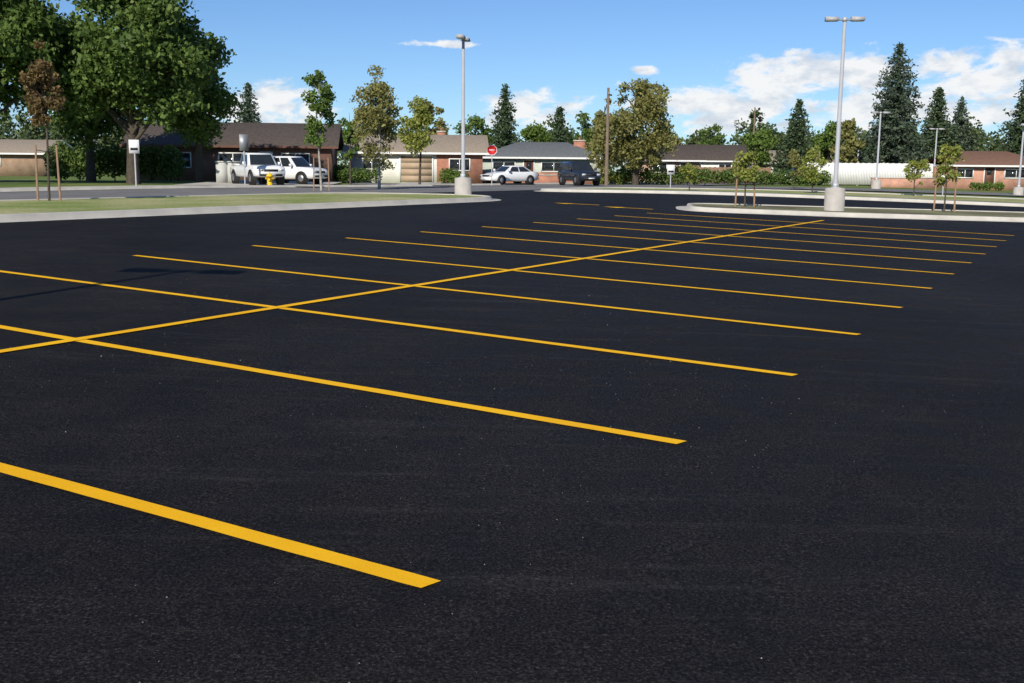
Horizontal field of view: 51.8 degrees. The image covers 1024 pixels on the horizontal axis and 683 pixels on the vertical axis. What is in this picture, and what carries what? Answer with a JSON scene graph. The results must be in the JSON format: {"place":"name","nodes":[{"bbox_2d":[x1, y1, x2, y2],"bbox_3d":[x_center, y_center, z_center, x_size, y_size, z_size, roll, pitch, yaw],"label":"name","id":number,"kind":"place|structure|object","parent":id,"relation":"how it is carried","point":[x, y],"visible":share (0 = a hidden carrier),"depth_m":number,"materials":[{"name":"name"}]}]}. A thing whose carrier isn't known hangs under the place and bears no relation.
{"place":"outdoors","nodes":[
{"label":"outdoors","id":0,"kind":"place"},
{"bbox_2d":[0,185,193,188],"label":"sidewalk","id":1,"kind":"structure","parent":0,"point":[99,186],"depth_m":52.23,"materials":[{"name":"concrete"}]},
{"bbox_2d":[175,180,340,186],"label":"driveway","id":2,"kind":"structure","parent":0,"point":[257,183],"depth_m":66.00,"materials":[{"name":"concrete"}]},
{"bbox_2d":[215,161,239,182],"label":"utility cabinet","id":3,"kind":"object","parent":2,"relation":"on","point":[223,175],"visible":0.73,"depth_m":65.78,"materials":[{"name":"metal"}]},
{"bbox_2d":[230,153,285,184],"bbox_3d":[-15.316,-10.342,63.393,2.320,1.935,5.578,-5,11,-30],"label":"pickup truck","id":4,"kind":"object","parent":2,"relation":"on","point":[260,166],"visible":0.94,"depth_m":62.23,"materials":[{"name":"white paint"}]},
{"bbox_2d":[266,156,327,183],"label":"parked suv","id":5,"kind":"object","parent":2,"relation":"on","point":[299,169],"visible":0.56,"depth_m":67.67,"materials":[{"name":"white paint"}]},
{"bbox_2d":[0,182,775,199],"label":"street","id":6,"kind":"structure","parent":0,"point":[135,193],"depth_m":51.97,"materials":[{"name":"grey asphalt"}]},
{"bbox_2d":[0,181,644,191],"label":"street kerb","id":7,"kind":"structure","parent":6,"relation":"on","point":[129,187],"depth_m":55.81,"materials":[{"name":"concrete"}]},
{"bbox_2d":[392,182,454,184],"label":"driveway","id":8,"kind":"structure","parent":0,"point":[408,183],"depth_m":81.36,"materials":[{"name":"concrete"}]},
{"bbox_2d":[0,190,1023,682],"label":"parking lot asphalt","id":9,"kind":"structure","parent":0,"point":[842,508],"depth_m":6.38,"materials":[{"name":"black asphalt"}]},
{"bbox_2d":[0,192,499,222],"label":"planter kerb","id":10,"kind":"structure","parent":9,"relation":"on","point":[26,217],"depth_m":29.22,"materials":[{"name":"concrete"}]},
{"bbox_2d":[0,193,484,213],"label":"planter lawn","id":11,"kind":"structure","parent":10,"relation":"in","point":[36,206],"depth_m":33.20,"materials":[{"name":"green plant"}]},
{"bbox_2d":[18,38,66,200],"bbox_3d":[-14.255,-6.714,32.316,1.326,4.970,1.220,1,9,0],"label":"staked sapling","id":12,"kind":"object","parent":11,"relation":"on","point":[38,84],"visible":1,"depth_m":32.12,"materials":[{"name":"brown plant"}]},
{"bbox_2d":[455,34,471,194],"bbox_3d":[-2.038,-9.347,44.073,0.720,6.590,1.340,2,9,10],"label":"street lamp","id":13,"kind":"object","parent":11,"relation":"on","point":[463,183],"visible":0.89,"depth_m":44.16,"materials":[{"name":"metal"}]},
{"bbox_2d":[0,220,823,352],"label":"line marking","id":14,"kind":"object","parent":9,"relation":"on","point":[119,332],"visible":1,"depth_m":11.85,"materials":[{"name":"yellow paint"}]},
{"bbox_2d":[0,213,1013,587],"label":"stall line markings","id":15,"kind":"object","parent":9,"relation":"on","point":[368,567],"visible":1,"depth_m":7.54,"materials":[{"name":"yellow paint"}]},
{"bbox_2d":[538,187,1023,206],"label":"verge kerb","id":16,"kind":"structure","parent":9,"relation":"on","point":[579,189],"depth_m":56.30,"materials":[{"name":"concrete"}]},
{"bbox_2d":[676,203,1023,221],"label":"island kerb","id":17,"kind":"structure","parent":9,"relation":"on","point":[689,207],"depth_m":36.62,"materials":[{"name":"concrete"}]},
{"bbox_2d":[692,204,1023,216],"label":"island soil","id":18,"kind":"structure","parent":17,"relation":"in","point":[927,212],"depth_m":39.29,"materials":[{"name":"brown soil"}]},
{"bbox_2d":[732,151,762,206],"bbox_3d":[8.651,-6.004,38.986,1.120,2.210,1.113,1,9,0],"label":"staked sapling","id":19,"kind":"object","parent":18,"relation":"on","point":[748,157],"visible":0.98,"depth_m":38.79,"materials":[{"name":"green plant"}]},
{"bbox_2d":[824,16,864,210],"bbox_3d":[11.721,-8.057,37.779,1.340,6.890,0.720,1,9,6],"label":"street lamp","id":20,"kind":"object","parent":18,"relation":"on","point":[834,198],"visible":0.87,"depth_m":37.86,"materials":[{"name":"metal"}]},
{"bbox_2d":[932,143,966,211],"bbox_3d":[16.827,-6.308,40.776,1.316,2.750,1.272,1,9,0],"label":"staked sapling","id":21,"kind":"object","parent":18,"relation":"on","point":[956,154],"visible":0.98,"depth_m":40.49,"materials":[{"name":"green plant"}]},
{"bbox_2d":[0,168,1023,197],"bbox_3d":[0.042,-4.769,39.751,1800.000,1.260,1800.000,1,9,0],"label":"ground","id":22,"kind":"structure","parent":0,"point":[18,181],"depth_m":77.41,"materials":[{"name":"green plant"}]},
{"bbox_2d":[0,146,71,175],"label":"walls","id":23,"kind":"structure","parent":22,"relation":"on","point":[16,165],"depth_m":103.07,"materials":[{"name":"beige brick"}]},
{"bbox_2d":[0,139,73,154],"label":"roof","id":24,"kind":"structure","parent":23,"relation":"on","point":[17,146],"depth_m":104.42,"materials":[{"name":"beige"}]},
{"bbox_2d":[0,0,78,123],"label":"shade tree","id":25,"kind":"object","parent":22,"relation":"on","point":[24,24],"visible":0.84,"depth_m":57.64,"materials":[{"name":"green plant"}]},
{"bbox_2d":[41,10,144,181],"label":"shade tree","id":26,"kind":"object","parent":22,"relation":"on","point":[89,132],"visible":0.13,"depth_m":69.85,"materials":[{"name":"green plant"}]},
{"bbox_2d":[43,140,185,181],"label":"hedge","id":27,"kind":"object","parent":22,"relation":"on","point":[151,157],"visible":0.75,"depth_m":73.65,"materials":[{"name":"green plant"}]},
{"bbox_2d":[129,140,138,185],"bbox_3d":[-18.326,-8.515,51.314,0.500,2.550,0.091,1,9,0],"label":"street sign","id":28,"kind":"object","parent":22,"relation":"on","point":[134,146],"visible":0.79,"depth_m":51.14,"materials":[{"name":"white metal"}]},
{"bbox_2d":[51,0,225,183],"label":"shade tree","id":29,"kind":"object","parent":22,"relation":"on","point":[128,69],"visible":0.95,"depth_m":60.22,"materials":[{"name":"green plant"}]},
{"bbox_2d":[157,31,248,182],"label":"shade tree","id":30,"kind":"object","parent":22,"relation":"on","point":[201,128],"visible":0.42,"depth_m":67.91,"materials":[{"name":"green plant"}]},
{"bbox_2d":[139,147,336,181],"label":"walls","id":31,"kind":"structure","parent":22,"relation":"on","point":[210,157],"depth_m":80.67,"materials":[{"name":"brick"}]},
{"bbox_2d":[166,152,191,167],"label":"window","id":32,"kind":"structure","parent":31,"relation":"attached to","point":[187,158],"depth_m":80.25,"materials":[{"name":"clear glass"}]},
{"bbox_2d":[218,152,242,160],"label":"window","id":33,"kind":"structure","parent":31,"relation":"attached to","point":[229,156],"depth_m":80.54,"materials":[{"name":"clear glass"}]},
{"bbox_2d":[119,121,343,150],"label":"roof","id":34,"kind":"structure","parent":31,"relation":"on","point":[275,135],"depth_m":81.58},
{"bbox_2d":[281,153,309,163],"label":"window","id":35,"kind":"structure","parent":31,"relation":"attached to","point":[306,156],"depth_m":81.07,"materials":[{"name":"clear glass"}]},
{"bbox_2d":[239,134,248,184],"bbox_3d":[-15.010,-10.034,59.171,0.500,3.100,0.085,-4,10,-25],"label":"traffic sign","id":36,"kind":"object","parent":22,"relation":"on","point":[243,143],"visible":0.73,"depth_m":58.98,"materials":[{"name":"metal"}]},
{"bbox_2d":[236,82,261,122],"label":"spruce tree","id":37,"kind":"object","parent":22,"relation":"on","point":[248,117],"visible":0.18,"depth_m":126.71,"materials":[{"name":"green plant"}]},
{"bbox_2d":[301,70,337,190],"bbox_3d":[-9.833,-10.762,54.181,1.515,6.189,2.413,4,10,22],"label":"young birch tree","id":38,"kind":"object","parent":22,"relation":"on","point":[314,125],"visible":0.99,"depth_m":53.65,"materials":[{"name":"green plant"}]},
{"bbox_2d":[333,164,348,182],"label":"shrub","id":39,"kind":"object","parent":22,"relation":"on","point":[336,169],"visible":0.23,"depth_m":84.57,"materials":[{"name":"green plant"}]},
{"bbox_2d":[338,115,361,184],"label":"young tree","id":40,"kind":"object","parent":22,"relation":"on","point":[348,133],"visible":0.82,"depth_m":68.63,"materials":[{"name":"green plant"}]},
{"bbox_2d":[335,167,382,182],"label":"shrub","id":41,"kind":"object","parent":22,"relation":"on","point":[341,176],"visible":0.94,"depth_m":82.83,"materials":[{"name":"green plant"}]},
{"bbox_2d":[348,65,406,188],"bbox_3d":[-7.789,-12.307,60.889,3.103,7.144,3.591,4,10,19],"label":"birch tree","id":42,"kind":"object","parent":22,"relation":"on","point":[378,118],"visible":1,"depth_m":60.38,"materials":[{"name":"green plant"}]},
{"bbox_2d":[351,154,436,182],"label":"walls","id":43,"kind":"structure","parent":22,"relation":"on","point":[390,175],"depth_m":88.10,"materials":[{"name":"white paint"}]},
{"bbox_2d":[362,157,381,169],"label":"window","id":44,"kind":"structure","parent":43,"relation":"attached to","point":[370,164],"depth_m":87.87,"materials":[{"name":"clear glass"}]},
{"bbox_2d":[342,134,488,155],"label":"roof","id":45,"kind":"structure","parent":43,"relation":"on","point":[451,144],"depth_m":89.10,"materials":[{"name":"beige"}]},
{"bbox_2d":[399,155,433,181],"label":"garage door","id":46,"kind":"structure","parent":43,"relation":"attached to","point":[427,167],"depth_m":88.16,"materials":[{"name":"paint"}]},
{"bbox_2d":[437,154,482,183],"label":"brick facing","id":47,"kind":"object","parent":43,"relation":"attached to","point":[476,167],"visible":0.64,"depth_m":88.39,"materials":[{"name":"red brick"}]},
{"bbox_2d":[449,158,469,170],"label":"window","id":48,"kind":"structure","parent":47,"relation":"attached to","point":[454,163],"depth_m":88.31,"materials":[{"name":"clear glass"}]},
{"bbox_2d":[395,95,437,183],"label":"young tree","id":49,"kind":"object","parent":22,"relation":"on","point":[416,123],"visible":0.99,"depth_m":73.08,"materials":[{"name":"green plant"}]},
{"bbox_2d":[423,100,451,134],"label":"shade tree","id":50,"kind":"object","parent":22,"relation":"on","point":[439,124],"visible":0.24,"depth_m":115.33,"materials":[{"name":"green plant"}]},
{"bbox_2d":[438,168,468,182],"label":"shrub","id":51,"kind":"object","parent":22,"relation":"on","point":[450,175],"visible":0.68,"depth_m":83.80,"materials":[{"name":"green plant"}]},
{"bbox_2d":[453,114,495,143],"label":"shade tree","id":52,"kind":"object","parent":22,"relation":"on","point":[478,122],"visible":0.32,"depth_m":119.03,"materials":[{"name":"green plant"}]},
{"bbox_2d":[487,145,496,185],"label":"stop sign","id":53,"kind":"object","parent":22,"relation":"on","point":[491,150],"visible":0.88,"depth_m":77.70,"materials":[{"name":"red metal"}]},
{"bbox_2d":[488,83,524,148],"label":"spruce tree","id":54,"kind":"object","parent":22,"relation":"on","point":[503,133],"visible":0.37,"depth_m":117.07,"materials":[{"name":"green plant"}]},
{"bbox_2d":[0,103,1014,176],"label":"distant treeline","id":55,"kind":"object","parent":22,"relation":"on","point":[28,131],"visible":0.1,"depth_m":161.23,"materials":[{"name":"green plant"}]},
{"bbox_2d":[519,120,553,141],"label":"shade tree","id":56,"kind":"object","parent":22,"relation":"on","point":[533,133],"visible":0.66,"depth_m":115.34,"materials":[{"name":"green plant"}]},
{"bbox_2d":[483,175,592,183],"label":"brick wall","id":57,"kind":"structure","parent":22,"relation":"on","point":[548,179],"depth_m":92.81,"materials":[{"name":"red brick"}]},
{"bbox_2d":[483,158,599,172],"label":"walls","id":58,"kind":"structure","parent":22,"relation":"on","point":[487,164],"depth_m":99.36,"materials":[{"name":"green"}]},
{"bbox_2d":[492,161,515,170],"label":"window","id":59,"kind":"structure","parent":58,"relation":"attached to","point":[496,165],"depth_m":99.47,"materials":[{"name":"clear glass"}]},
{"bbox_2d":[523,159,534,171],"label":"door","id":60,"kind":"structure","parent":58,"relation":"attached to","point":[529,164],"depth_m":99.31,"materials":[{"name":"paint"}]},
{"bbox_2d":[483,142,600,158],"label":"roof","id":61,"kind":"structure","parent":58,"relation":"on","point":[541,150],"depth_m":100.14,"materials":[{"name":"grey"}]},
{"bbox_2d":[573,137,585,148],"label":"chimney","id":62,"kind":"object","parent":61,"relation":"on","point":[579,142],"visible":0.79,"depth_m":101.62,"materials":[{"name":"red brick"}]},
{"bbox_2d":[541,162,560,171],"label":"window","id":63,"kind":"structure","parent":58,"relation":"attached to","point":[550,166],"depth_m":99.28,"materials":[{"name":"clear glass"}]},
{"bbox_2d":[547,106,574,143],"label":"spruce tree","id":64,"kind":"object","parent":22,"relation":"on","point":[558,132],"visible":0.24,"depth_m":119.26,"materials":[{"name":"green plant"}]},
{"bbox_2d":[571,111,602,155],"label":"shade tree","id":65,"kind":"object","parent":22,"relation":"on","point":[586,125],"visible":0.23,"depth_m":120.87,"materials":[{"name":"green plant"}]},
{"bbox_2d":[584,98,616,183],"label":"willow tree","id":66,"kind":"object","parent":22,"relation":"on","point":[595,119],"visible":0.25,"depth_m":91.09,"materials":[{"name":"green plant"}]},
{"bbox_2d":[604,88,611,184],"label":"utility pole","id":67,"kind":"object","parent":22,"relation":"on","point":[607,142],"visible":0.85,"depth_m":83.42,"materials":[{"name":"brown wood"}]},
{"bbox_2d":[592,173,631,183],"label":"shrub","id":68,"kind":"object","parent":22,"relation":"on","point":[612,179],"visible":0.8,"depth_m":90.70,"materials":[{"name":"green plant"}]},
{"bbox_2d":[584,78,678,184],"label":"shade tree","id":69,"kind":"object","parent":22,"relation":"on","point":[647,107],"visible":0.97,"depth_m":87.16,"materials":[{"name":"green plant"}]},
{"bbox_2d":[614,165,711,185],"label":"hedge","id":70,"kind":"object","parent":22,"relation":"on","point":[647,174],"visible":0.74,"depth_m":90.58,"materials":[{"name":"green plant"}]},
{"bbox_2d":[651,119,682,144],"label":"shade tree","id":71,"kind":"object","parent":22,"relation":"on","point":[675,138],"visible":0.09,"depth_m":114.97,"materials":[{"name":"green plant"}]},
{"bbox_2d":[638,161,699,181],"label":"walls","id":72,"kind":"structure","parent":22,"relation":"on","point":[678,163],"depth_m":110.55,"materials":[{"name":"beige brick"}]},
{"bbox_2d":[627,145,706,161],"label":"roof","id":73,"kind":"structure","parent":72,"relation":"on","point":[688,153],"depth_m":111.20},
{"bbox_2d":[667,165,674,187],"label":"traffic sign","id":74,"kind":"object","parent":22,"relation":"on","point":[670,170],"visible":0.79,"depth_m":71.01,"materials":[{"name":"white metal"}]},
{"bbox_2d":[697,123,727,144],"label":"shade tree","id":75,"kind":"object","parent":22,"relation":"on","point":[712,140],"visible":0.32,"depth_m":135.02,"materials":[{"name":"green plant"}]},
{"bbox_2d":[700,162,736,166],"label":"walls","id":76,"kind":"structure","parent":22,"relation":"on","point":[709,164],"depth_m":128.50,"materials":[{"name":"white paint"}]},
{"bbox_2d":[699,145,746,161],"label":"roof","id":77,"kind":"structure","parent":76,"relation":"on","point":[719,153],"depth_m":129.58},
{"bbox_2d":[671,167,770,183],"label":"hedge","id":78,"kind":"object","parent":22,"relation":"on","point":[767,169],"visible":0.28,"depth_m":104.61,"materials":[{"name":"plant"}]},
{"bbox_2d":[741,126,778,167],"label":"shade tree","id":79,"kind":"object","parent":22,"relation":"on","point":[759,141],"visible":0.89,"depth_m":121.00,"materials":[{"name":"green plant"}]},
{"bbox_2d":[709,167,830,185],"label":"hedge","id":80,"kind":"object","parent":22,"relation":"on","point":[726,176],"visible":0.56,"depth_m":98.48,"materials":[{"name":"green plant"}]},
{"bbox_2d":[786,149,805,189],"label":"young tree","id":81,"kind":"object","parent":22,"relation":"on","point":[795,157],"visible":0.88,"depth_m":76.72,"materials":[{"name":"green plant"}]},
{"bbox_2d":[768,99,824,182],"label":"spruce tree","id":82,"kind":"object","parent":22,"relation":"on","point":[795,138],"visible":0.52,"depth_m":117.34,"materials":[{"name":"green plant"}]},
{"bbox_2d":[780,169,828,184],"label":"shrub","id":83,"kind":"object","parent":22,"relation":"on","point":[789,178],"visible":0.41,"depth_m":98.85,"materials":[{"name":"plant"}]},
{"bbox_2d":[798,145,828,192],"bbox_3d":[17.272,-9.719,60.149,1.736,2.949,1.593,1,9,0],"label":"young tree","id":84,"kind":"object","parent":22,"relation":"on","point":[810,172],"visible":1,"depth_m":60.00,"materials":[{"name":"green plant"}]},
{"bbox_2d":[811,119,842,166],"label":"shade tree","id":85,"kind":"object","parent":22,"relation":"on","point":[825,141],"visible":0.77,"depth_m":117.24,"materials":[{"name":"green plant"}]},
{"bbox_2d":[829,118,865,184],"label":"shade tree","id":86,"kind":"object","parent":22,"relation":"on","point":[847,134],"visible":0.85,"depth_m":105.61,"materials":[{"name":"green plant"}]},
{"bbox_2d":[807,162,932,185],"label":"white fence","id":87,"kind":"object","parent":22,"relation":"on","point":[848,171],"visible":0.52,"depth_m":102.16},
{"bbox_2d":[871,111,890,188],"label":"street lamp","id":88,"kind":"object","parent":22,"relation":"on","point":[876,183],"visible":0.89,"depth_m":83.67,"materials":[{"name":"metal"}]},
{"bbox_2d":[854,42,933,184],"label":"spruce tree","id":89,"kind":"object","parent":22,"relation":"on","point":[897,142],"visible":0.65,"depth_m":106.66,"materials":[{"name":"green plant"}]},
{"bbox_2d":[870,178,937,188],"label":"brick wall","id":90,"kind":"structure","parent":22,"relation":"on","point":[900,183],"depth_m":95.77,"materials":[{"name":"brick"}]},
{"bbox_2d":[902,157,931,195],"bbox_3d":[23.791,-9.677,62.230,1.804,2.587,1.500,1,9,0],"label":"young tree","id":91,"kind":"object","parent":22,"relation":"on","point":[913,165],"visible":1,"depth_m":62.15,"materials":[{"name":"green plant"}]},
{"bbox_2d":[929,128,944,164],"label":"street lamp","id":92,"kind":"object","parent":22,"relation":"on","point":[936,129],"visible":0.44,"depth_m":103.00,"materials":[{"name":"metal"}]},
{"bbox_2d":[913,87,962,162],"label":"spruce tree","id":93,"kind":"object","parent":22,"relation":"on","point":[938,120],"visible":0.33,"depth_m":109.17,"materials":[{"name":"green plant"}]},
{"bbox_2d":[946,95,980,150],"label":"spruce tree","id":94,"kind":"object","parent":22,"relation":"on","point":[960,119],"visible":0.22,"depth_m":110.23,"materials":[{"name":"green plant"}]},
{"bbox_2d":[932,167,1023,190],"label":"walls","id":95,"kind":"structure","parent":22,"relation":"on","point":[964,183],"depth_m":99.49,"materials":[{"name":"brick"}]},
{"bbox_2d":[957,168,973,177],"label":"window","id":96,"kind":"structure","parent":95,"relation":"attached to","point":[966,173],"depth_m":99.52,"materials":[{"name":"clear glass"}]},
{"bbox_2d":[927,151,1023,166],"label":"roof","id":97,"kind":"structure","parent":95,"relation":"on","point":[991,159],"depth_m":100.44,"materials":[{"name":"brown"}]},
{"bbox_2d":[983,167,995,187],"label":"door","id":98,"kind":"structure","parent":95,"relation":"attached to","point":[989,174],"depth_m":99.36,"materials":[{"name":"paint"}]},
{"bbox_2d":[1004,169,1023,178],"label":"window","id":99,"kind":"structure","parent":95,"relation":"attached to","point":[1011,173],"depth_m":99.23,"materials":[{"name":"clear glass"}]},
{"bbox_2d":[968,181,1004,190],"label":"shrub","id":100,"kind":"object","parent":22,"relation":"on","point":[986,186],"visible":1,"depth_m":95.68,"materials":[{"name":"green plant"}]},
{"bbox_2d":[993,79,1023,155],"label":"spruce tree","id":101,"kind":"object","parent":22,"relation":"on","point":[1015,128],"visible":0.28,"depth_m":103.71,"materials":[{"name":"green plant"}]},
{"bbox_2d":[1013,124,1023,194],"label":"street lamp","id":102,"kind":"object","parent":22,"relation":"on","point":[1018,190],"visible":0.86,"depth_m":78.83,"materials":[{"name":"metal"}]},
{"bbox_2d":[0,0,1023,171],"label":"sky","id":103,"kind":"structure","parent":0,"point":[718,61],"materials":[{"name":"blue"}]},
{"bbox_2d":[352,183,1023,195],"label":"cross street","id":104,"kind":"structure","parent":0,"point":[927,191],"depth_m":79.64,"materials":[{"name":"grey asphalt"}]},
{"bbox_2d":[480,166,538,184],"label":"parked car","id":105,"kind":"object","parent":104,"relation":"on","point":[502,175],"visible":0.93,"depth_m":82.34,"materials":[{"name":"white paint"}]},
{"bbox_2d":[557,162,600,185],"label":"parked suv","id":106,"kind":"object","parent":104,"relation":"on","point":[578,173],"visible":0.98,"depth_m":81.14,"materials":[{"name":"paint"}]},
{"bbox_2d":[589,188,1023,202],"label":"verge lawn","id":107,"kind":"structure","parent":0,"point":[903,196],"depth_m":60.85,"materials":[{"name":"green plant"}]},
{"bbox_2d":[679,163,698,190],"bbox_3d":[9.980,-9.146,59.274,1.148,1.776,1.251,7,11,36],"label":"young tree","id":108,"kind":"object","parent":107,"relation":"on","point":[688,170],"visible":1,"depth_m":59.13,"materials":[{"name":"green plant"}]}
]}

